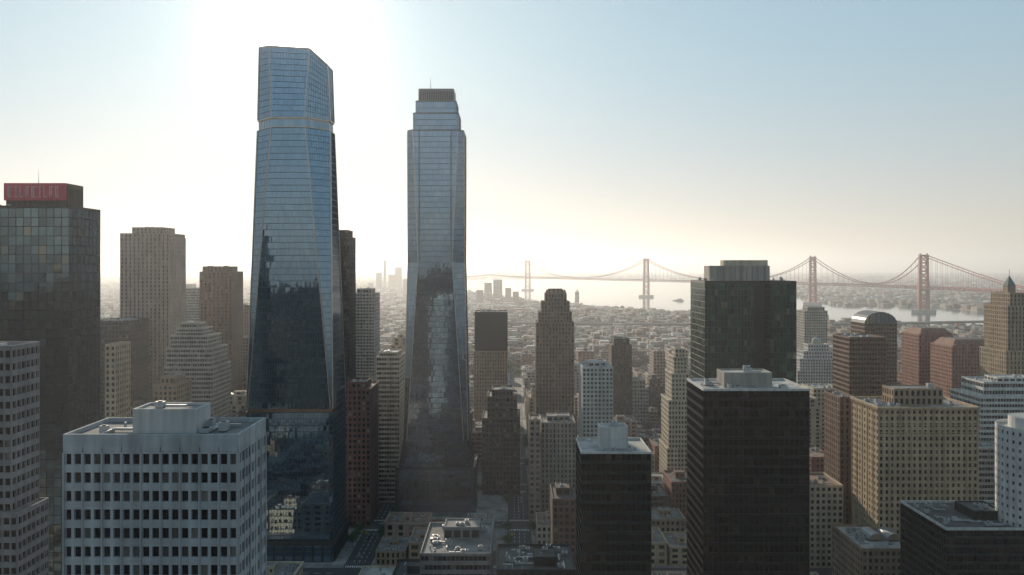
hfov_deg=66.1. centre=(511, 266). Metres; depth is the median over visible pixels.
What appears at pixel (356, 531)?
street tree
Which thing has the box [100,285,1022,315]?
shoreline neighbourhood
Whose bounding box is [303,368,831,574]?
road
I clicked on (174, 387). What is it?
office building
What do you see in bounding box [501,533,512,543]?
street tree
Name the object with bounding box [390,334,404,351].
office building
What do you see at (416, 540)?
apartment building
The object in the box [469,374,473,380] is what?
apartment building
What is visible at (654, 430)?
apartment building
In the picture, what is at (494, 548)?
apartment building
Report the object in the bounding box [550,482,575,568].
dark brick building
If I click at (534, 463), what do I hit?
office building
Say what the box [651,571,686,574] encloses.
apartment building
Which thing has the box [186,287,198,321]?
slab office building
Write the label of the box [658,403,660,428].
office building
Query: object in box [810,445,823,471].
brick building
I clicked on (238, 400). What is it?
office building
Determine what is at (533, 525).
street tree
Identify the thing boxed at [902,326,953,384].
brick tower with hip roof
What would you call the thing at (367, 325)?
balcony apartment tower
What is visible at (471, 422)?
office building
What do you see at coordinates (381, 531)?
street tree
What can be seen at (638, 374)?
apartment building
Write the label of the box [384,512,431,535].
apartment building
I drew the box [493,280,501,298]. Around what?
distant office tower
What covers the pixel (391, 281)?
distant office tower
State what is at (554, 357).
art deco tower
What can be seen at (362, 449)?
brick office building
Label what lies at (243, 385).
brick building
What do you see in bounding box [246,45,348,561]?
tapering glass skyscraper
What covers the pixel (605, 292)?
bay water
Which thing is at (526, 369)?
apartment building
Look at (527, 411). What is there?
office building
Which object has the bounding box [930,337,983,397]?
brick tower with hip roof
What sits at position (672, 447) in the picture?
terracotta tower
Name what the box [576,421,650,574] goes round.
dark glass office building
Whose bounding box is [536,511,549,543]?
apartment building
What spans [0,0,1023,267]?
sky
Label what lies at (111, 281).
shore town
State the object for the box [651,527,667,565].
apartment building
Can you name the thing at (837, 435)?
narrow brown tower
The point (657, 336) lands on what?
distant city buildings
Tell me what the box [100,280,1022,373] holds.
distant trees
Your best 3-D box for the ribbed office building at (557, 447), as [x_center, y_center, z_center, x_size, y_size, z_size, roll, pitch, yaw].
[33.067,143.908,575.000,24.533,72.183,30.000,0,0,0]
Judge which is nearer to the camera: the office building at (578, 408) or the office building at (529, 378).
the office building at (578, 408)
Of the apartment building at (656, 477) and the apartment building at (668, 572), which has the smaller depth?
the apartment building at (668, 572)
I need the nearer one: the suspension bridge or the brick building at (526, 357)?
the brick building at (526, 357)
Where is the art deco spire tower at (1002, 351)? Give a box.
[980,269,1023,375]
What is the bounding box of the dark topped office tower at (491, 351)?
[474,309,507,419]
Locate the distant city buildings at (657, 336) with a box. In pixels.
[100,305,983,365]
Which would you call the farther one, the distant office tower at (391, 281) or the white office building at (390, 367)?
the distant office tower at (391, 281)
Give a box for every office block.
[62,400,266,574]
[832,524,899,574]
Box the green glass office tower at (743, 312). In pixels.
[691,260,796,382]
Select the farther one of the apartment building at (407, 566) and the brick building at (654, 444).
the brick building at (654, 444)
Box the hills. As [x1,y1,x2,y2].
[100,264,1023,269]
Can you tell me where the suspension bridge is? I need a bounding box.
[467,253,1023,312]
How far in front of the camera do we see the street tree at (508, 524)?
528.78 m
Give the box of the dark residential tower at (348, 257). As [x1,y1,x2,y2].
[339,230,355,381]
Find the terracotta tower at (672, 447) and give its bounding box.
[658,346,689,471]
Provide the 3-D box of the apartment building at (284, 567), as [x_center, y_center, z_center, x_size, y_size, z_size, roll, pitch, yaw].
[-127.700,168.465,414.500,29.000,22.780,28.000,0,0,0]
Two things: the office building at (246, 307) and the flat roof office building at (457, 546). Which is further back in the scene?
the office building at (246, 307)
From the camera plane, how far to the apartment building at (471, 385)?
974.00 m
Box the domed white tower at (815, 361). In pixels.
[797,337,832,384]
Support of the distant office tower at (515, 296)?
on the ground
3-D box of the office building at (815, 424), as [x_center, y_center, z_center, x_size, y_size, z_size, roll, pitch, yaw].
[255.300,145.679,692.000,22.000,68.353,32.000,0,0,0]
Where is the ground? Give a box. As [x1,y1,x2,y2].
[100,270,1023,331]
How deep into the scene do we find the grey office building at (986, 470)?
500.16 m
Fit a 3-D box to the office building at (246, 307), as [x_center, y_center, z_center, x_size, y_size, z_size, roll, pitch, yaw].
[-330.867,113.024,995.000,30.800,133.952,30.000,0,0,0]
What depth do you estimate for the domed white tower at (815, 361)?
855.00 m
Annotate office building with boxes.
[100,318,149,419]
[154,373,191,401]
[163,321,230,416]
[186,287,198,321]
[230,409,246,416]
[231,390,245,415]
[243,303,249,334]
[243,335,247,381]
[345,378,378,525]
[376,349,404,502]
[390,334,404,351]
[420,518,492,574]
[470,409,471,438]
[472,419,481,428]
[524,369,534,406]
[526,392,527,432]
[528,383,534,448]
[529,414,539,525]
[540,413,575,511]
[574,362,578,393]
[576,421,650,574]
[577,393,578,425]
[613,415,636,437]
[632,376,648,422]
[645,374,663,407]
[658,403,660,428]
[810,395,821,449]
[950,374,1023,442]
[979,441,994,499]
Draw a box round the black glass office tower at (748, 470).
[687,365,809,574]
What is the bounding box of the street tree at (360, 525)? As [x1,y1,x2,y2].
[354,521,364,530]
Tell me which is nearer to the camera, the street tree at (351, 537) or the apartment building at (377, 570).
the apartment building at (377, 570)
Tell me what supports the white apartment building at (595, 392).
on the ground
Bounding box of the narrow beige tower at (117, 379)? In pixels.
[105,341,130,417]
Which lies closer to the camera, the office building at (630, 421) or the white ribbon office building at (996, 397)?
the white ribbon office building at (996, 397)
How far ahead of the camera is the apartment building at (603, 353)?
1416.85 m
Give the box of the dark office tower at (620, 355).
[608,336,631,414]
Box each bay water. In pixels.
[100,271,1023,273]
[467,278,983,325]
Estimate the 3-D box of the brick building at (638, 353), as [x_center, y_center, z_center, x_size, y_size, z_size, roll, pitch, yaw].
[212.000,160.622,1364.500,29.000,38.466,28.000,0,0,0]
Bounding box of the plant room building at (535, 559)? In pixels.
[496,543,575,574]
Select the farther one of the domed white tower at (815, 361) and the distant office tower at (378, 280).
the distant office tower at (378, 280)
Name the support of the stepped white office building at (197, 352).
on the ground
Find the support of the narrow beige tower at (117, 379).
on the ground
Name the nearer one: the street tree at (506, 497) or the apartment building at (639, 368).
the street tree at (506, 497)
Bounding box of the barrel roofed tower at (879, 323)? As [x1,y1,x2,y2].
[851,310,896,384]
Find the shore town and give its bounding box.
[100,272,1023,287]
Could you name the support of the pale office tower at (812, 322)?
on the ground
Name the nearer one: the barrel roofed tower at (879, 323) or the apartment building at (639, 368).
the barrel roofed tower at (879, 323)
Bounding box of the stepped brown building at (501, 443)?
[482,385,519,494]
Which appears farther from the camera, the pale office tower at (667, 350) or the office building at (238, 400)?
the pale office tower at (667, 350)
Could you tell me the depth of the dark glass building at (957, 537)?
346.48 m
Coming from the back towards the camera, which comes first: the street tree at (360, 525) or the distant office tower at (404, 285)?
the distant office tower at (404, 285)
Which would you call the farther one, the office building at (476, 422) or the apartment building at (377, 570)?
the office building at (476, 422)
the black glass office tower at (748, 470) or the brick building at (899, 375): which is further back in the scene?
the brick building at (899, 375)
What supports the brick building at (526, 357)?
on the pavement
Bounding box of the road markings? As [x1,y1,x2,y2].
[345,371,528,567]
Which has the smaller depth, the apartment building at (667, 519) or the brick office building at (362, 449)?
the apartment building at (667, 519)
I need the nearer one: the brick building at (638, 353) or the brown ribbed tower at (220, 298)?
the brown ribbed tower at (220, 298)
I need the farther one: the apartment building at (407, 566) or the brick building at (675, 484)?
the brick building at (675, 484)
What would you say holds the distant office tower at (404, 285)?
on the ground
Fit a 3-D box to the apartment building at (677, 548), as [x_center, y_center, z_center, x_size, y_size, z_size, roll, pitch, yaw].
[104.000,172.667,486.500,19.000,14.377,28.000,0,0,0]
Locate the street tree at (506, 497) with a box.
[502,491,511,504]
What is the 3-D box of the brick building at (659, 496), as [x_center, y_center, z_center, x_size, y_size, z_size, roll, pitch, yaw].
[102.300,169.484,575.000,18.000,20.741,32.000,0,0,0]
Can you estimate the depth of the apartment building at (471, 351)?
1416.35 m
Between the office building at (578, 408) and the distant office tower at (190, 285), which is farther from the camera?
the distant office tower at (190, 285)
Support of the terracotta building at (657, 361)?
on the pavement
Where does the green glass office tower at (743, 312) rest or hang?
on the ground
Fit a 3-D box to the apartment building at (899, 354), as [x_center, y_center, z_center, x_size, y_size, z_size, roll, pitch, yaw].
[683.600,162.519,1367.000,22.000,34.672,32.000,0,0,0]
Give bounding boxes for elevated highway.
[403,320,983,329]
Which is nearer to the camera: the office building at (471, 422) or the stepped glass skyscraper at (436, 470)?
the stepped glass skyscraper at (436, 470)
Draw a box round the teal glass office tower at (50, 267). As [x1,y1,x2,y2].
[0,175,99,574]
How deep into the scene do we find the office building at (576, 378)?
996.85 m
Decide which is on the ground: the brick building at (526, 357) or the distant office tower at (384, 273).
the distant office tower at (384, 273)
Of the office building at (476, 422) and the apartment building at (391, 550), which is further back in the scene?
the office building at (476, 422)
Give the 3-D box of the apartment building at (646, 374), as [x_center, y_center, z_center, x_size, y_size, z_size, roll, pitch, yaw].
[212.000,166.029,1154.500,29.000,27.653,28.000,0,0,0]
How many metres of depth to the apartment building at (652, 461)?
678.50 m
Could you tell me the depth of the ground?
35515.99 m
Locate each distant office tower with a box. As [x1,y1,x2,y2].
[186,284,195,287]
[376,272,381,289]
[383,260,385,286]
[388,275,394,288]
[395,267,401,287]
[403,279,406,292]
[476,290,482,301]
[484,283,491,300]
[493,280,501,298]
[505,288,510,299]
[513,292,518,301]
[575,292,578,303]
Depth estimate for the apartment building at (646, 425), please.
802.00 m
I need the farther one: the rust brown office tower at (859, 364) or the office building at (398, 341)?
the office building at (398, 341)
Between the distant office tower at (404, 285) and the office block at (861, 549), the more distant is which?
the distant office tower at (404, 285)
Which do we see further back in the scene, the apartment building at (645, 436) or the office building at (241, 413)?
the apartment building at (645, 436)
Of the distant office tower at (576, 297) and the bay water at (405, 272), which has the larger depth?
the bay water at (405, 272)
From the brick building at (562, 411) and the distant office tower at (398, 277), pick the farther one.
the distant office tower at (398, 277)
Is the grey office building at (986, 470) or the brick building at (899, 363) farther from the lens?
the brick building at (899, 363)
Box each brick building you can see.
[131,401,149,416]
[241,374,246,389]
[431,519,445,521]
[469,361,473,373]
[472,426,481,471]
[521,351,531,367]
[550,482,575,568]
[555,410,569,413]
[576,348,594,361]
[632,348,643,365]
[649,438,658,471]
[651,483,668,507]
[663,469,686,519]
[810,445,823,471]
[897,358,901,369]
[897,370,901,379]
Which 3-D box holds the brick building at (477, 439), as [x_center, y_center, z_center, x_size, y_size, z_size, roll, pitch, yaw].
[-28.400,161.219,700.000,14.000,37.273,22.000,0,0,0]
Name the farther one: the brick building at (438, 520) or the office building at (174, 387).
the office building at (174, 387)
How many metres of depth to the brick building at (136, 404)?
690.00 m
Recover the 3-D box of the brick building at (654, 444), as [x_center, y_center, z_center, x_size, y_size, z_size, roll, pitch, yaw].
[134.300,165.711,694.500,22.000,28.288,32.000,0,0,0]
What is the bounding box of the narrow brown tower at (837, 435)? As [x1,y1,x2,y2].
[824,390,851,523]
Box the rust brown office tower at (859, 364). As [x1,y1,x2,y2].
[833,333,885,395]
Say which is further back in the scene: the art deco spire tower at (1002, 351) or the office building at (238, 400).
the office building at (238, 400)
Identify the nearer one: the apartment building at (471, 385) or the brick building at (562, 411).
the brick building at (562, 411)
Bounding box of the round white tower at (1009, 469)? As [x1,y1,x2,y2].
[995,413,1023,526]
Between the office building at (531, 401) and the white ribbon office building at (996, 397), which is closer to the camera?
the white ribbon office building at (996, 397)
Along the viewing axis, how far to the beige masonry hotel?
430.12 m
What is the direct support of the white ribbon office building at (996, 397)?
on the ground
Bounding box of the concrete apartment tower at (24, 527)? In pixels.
[0,341,48,574]
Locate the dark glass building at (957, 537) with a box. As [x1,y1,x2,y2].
[900,500,1023,574]
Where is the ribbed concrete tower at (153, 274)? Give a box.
[120,227,185,401]
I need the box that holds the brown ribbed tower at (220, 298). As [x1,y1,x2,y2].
[199,259,242,392]
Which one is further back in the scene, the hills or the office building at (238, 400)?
the hills
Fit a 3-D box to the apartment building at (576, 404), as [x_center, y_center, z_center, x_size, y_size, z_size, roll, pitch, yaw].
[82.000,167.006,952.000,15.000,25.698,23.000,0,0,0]
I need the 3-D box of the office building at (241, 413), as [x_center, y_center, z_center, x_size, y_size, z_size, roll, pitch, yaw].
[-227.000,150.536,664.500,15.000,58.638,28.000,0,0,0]
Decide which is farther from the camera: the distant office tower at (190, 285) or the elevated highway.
the distant office tower at (190, 285)
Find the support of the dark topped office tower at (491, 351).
on the ground
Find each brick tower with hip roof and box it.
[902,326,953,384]
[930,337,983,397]
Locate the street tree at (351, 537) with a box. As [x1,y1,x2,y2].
[345,532,358,546]
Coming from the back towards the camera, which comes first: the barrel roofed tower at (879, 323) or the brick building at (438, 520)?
the barrel roofed tower at (879, 323)
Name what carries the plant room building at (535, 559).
on the ground
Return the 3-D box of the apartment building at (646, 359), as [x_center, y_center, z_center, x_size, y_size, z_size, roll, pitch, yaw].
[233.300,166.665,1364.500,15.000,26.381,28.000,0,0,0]
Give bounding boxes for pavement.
[303,366,686,567]
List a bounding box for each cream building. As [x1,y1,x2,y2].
[801,383,832,450]
[810,472,842,567]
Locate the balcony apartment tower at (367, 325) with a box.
[356,287,379,377]
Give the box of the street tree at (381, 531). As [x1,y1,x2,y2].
[378,525,383,536]
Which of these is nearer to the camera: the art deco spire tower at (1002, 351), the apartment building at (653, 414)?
the art deco spire tower at (1002, 351)
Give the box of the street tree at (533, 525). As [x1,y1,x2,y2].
[526,520,535,533]
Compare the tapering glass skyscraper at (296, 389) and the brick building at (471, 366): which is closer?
the tapering glass skyscraper at (296, 389)
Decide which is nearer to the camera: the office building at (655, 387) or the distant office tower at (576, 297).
the office building at (655, 387)
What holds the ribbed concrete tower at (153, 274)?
on the ground
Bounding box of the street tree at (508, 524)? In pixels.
[502,521,511,533]
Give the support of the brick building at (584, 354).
on the pavement
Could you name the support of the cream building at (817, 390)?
on the ground
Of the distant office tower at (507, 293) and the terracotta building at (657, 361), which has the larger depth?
the distant office tower at (507, 293)
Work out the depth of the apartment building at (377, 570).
428.93 m
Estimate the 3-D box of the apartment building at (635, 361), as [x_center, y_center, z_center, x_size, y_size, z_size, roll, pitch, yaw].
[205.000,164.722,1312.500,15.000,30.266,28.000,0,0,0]
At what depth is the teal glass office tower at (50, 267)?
340.11 m
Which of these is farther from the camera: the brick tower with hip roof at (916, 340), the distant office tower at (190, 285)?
the distant office tower at (190, 285)
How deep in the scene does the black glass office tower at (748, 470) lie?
300.25 m
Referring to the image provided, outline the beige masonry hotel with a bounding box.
[850,383,980,533]
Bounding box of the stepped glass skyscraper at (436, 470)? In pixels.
[395,83,476,516]
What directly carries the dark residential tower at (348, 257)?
on the ground
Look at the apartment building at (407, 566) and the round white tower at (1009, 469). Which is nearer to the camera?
the round white tower at (1009, 469)
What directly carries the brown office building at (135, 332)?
on the ground
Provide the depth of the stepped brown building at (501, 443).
620.00 m
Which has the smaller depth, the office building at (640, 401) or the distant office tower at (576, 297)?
the office building at (640, 401)
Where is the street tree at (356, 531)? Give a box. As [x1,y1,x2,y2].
[350,527,361,536]
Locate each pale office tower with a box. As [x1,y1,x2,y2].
[665,347,687,371]
[797,306,827,348]
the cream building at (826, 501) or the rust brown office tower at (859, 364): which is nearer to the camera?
the cream building at (826, 501)
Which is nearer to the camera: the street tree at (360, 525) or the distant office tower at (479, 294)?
the street tree at (360, 525)
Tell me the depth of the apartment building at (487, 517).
518.55 m
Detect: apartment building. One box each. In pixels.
[267,561,303,574]
[359,566,395,574]
[376,536,409,565]
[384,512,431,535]
[393,559,419,574]
[408,527,427,558]
[467,513,494,534]
[469,348,473,356]
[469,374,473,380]
[469,381,473,402]
[493,535,496,565]
[522,366,534,371]
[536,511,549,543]
[574,394,577,416]
[579,360,612,437]
[599,349,607,360]
[632,356,640,370]
[632,366,646,375]
[635,370,646,377]
[637,422,659,428]
[637,430,660,445]
[641,428,660,431]
[644,355,648,365]
[645,372,648,383]
[647,445,654,471]
[648,407,657,424]
[651,472,662,486]
[651,507,685,530]
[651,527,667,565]
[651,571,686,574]
[661,531,686,565]
[897,351,901,359]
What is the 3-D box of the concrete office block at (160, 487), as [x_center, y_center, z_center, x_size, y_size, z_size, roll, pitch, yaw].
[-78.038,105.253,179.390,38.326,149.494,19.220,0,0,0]
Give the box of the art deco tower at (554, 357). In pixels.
[533,288,576,437]
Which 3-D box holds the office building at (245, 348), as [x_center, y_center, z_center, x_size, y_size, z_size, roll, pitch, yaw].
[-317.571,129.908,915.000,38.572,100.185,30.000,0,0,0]
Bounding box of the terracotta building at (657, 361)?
[649,348,664,393]
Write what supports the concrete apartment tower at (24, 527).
on the ground
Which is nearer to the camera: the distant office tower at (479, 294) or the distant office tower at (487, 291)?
the distant office tower at (479, 294)

